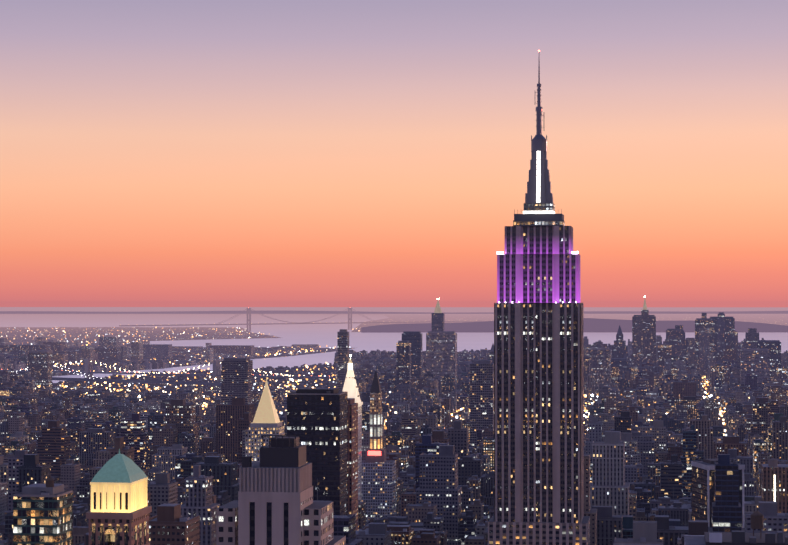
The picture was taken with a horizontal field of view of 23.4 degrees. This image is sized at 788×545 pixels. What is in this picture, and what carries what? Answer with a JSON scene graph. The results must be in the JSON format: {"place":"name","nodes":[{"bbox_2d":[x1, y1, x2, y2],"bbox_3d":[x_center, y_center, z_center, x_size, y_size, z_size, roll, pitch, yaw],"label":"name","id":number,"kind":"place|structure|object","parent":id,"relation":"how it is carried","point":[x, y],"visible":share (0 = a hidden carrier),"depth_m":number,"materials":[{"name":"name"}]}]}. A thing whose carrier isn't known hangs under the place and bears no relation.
{"place":"outdoors","nodes":[
{"label":"outdoors","id":0,"kind":"place"},
{"bbox_2d":[52,364,212,382],"bbox_3d":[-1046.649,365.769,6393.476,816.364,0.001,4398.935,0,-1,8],"label":"river","id":1,"kind":"structure","parent":0,"point":[180,369],"depth_m":7288.47,"materials":[{"name":"grey"}]},
{"bbox_2d":[0,307,787,435],"bbox_3d":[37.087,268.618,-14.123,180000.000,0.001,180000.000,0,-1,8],"label":"water","id":2,"kind":"structure","parent":0,"point":[779,319],"depth_m":51625.07,"materials":[{"name":"liquid"}]},
{"bbox_2d":[0,327,318,369],"bbox_3d":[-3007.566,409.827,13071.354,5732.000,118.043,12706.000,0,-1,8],"label":"brooklyn city","id":3,"kind":"object","parent":2,"relation":"on","point":[107,348],"visible":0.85,"depth_m":9856.48},
{"bbox_2d":[0,315,388,332],"bbox_3d":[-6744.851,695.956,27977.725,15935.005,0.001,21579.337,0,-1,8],"label":"bay water","id":4,"kind":"structure","parent":2,"relation":"on","point":[61,320],"depth_m":25589.85,"materials":[{"name":"purple"}]},
{"bbox_2d":[1,308,481,385],"bbox_3d":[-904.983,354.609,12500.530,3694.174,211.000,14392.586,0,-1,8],"label":"bridges","id":5,"kind":"structure","parent":2,"relation":"on","point":[89,372],"depth_m":6013.05,"materials":[{"name":"metal"}]},
{"bbox_2d":[1,307,476,378],"bbox_3d":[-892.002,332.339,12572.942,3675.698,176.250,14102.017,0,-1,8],"label":"bridge lights","id":6,"kind":"object","parent":5,"relation":"on","point":[174,371],"visible":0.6,"depth_m":6018.21},
{"bbox_2d":[0,296,749,438],"bbox_3d":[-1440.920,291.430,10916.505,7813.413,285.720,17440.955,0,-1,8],"label":"city lights","id":7,"kind":"object","parent":2,"relation":"on","point":[721,415],"visible":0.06,"depth_m":5592.70},
{"bbox_2d":[0,336,787,544],"bbox_3d":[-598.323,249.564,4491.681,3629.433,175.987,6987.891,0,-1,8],"label":"city buildings","id":8,"kind":"structure","parent":2,"relation":"on","point":[183,452],"depth_m":2569.34,"materials":[{"name":"grey concrete"}]},
{"bbox_2d":[0,311,787,313],"bbox_3d":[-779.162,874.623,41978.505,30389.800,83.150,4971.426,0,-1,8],"label":"ridge","id":9,"kind":"structure","parent":2,"relation":"on","point":[360,312],"depth_m":41962.38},
{"bbox_2d":[13,299,787,544],"bbox_3d":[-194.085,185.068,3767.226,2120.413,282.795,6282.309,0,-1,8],"label":"buildings","id":10,"kind":"structure","parent":2,"relation":"on","point":[280,473],"depth_m":1487.44,"materials":[{"name":"grey concrete"}]},
{"bbox_2d":[150,332,787,368],"bbox_3d":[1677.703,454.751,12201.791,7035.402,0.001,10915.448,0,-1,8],"label":"bay water","id":11,"kind":"structure","parent":2,"relation":"on","point":[387,342],"depth_m":12773.02,"materials":[{"name":"purple"}]},
{"bbox_2d":[488,50,589,544],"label":"skyscraper","id":12,"kind":"structure","parent":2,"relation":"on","point":[538,410],"depth_m":1285.64,"materials":[{"name":"grey stone"}]},
{"bbox_2d":[361,318,787,332],"bbox_3d":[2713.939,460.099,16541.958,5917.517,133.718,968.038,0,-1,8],"label":"distant landmass","id":13,"kind":"object","parent":2,"relation":"on","point":[599,325],"visible":0.38,"depth_m":16523.39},
{"bbox_2d":[0,0,787,306],"label":"sky","id":14,"kind":"structure","parent":0,"point":[154,153],"materials":[{"name":"orange"}]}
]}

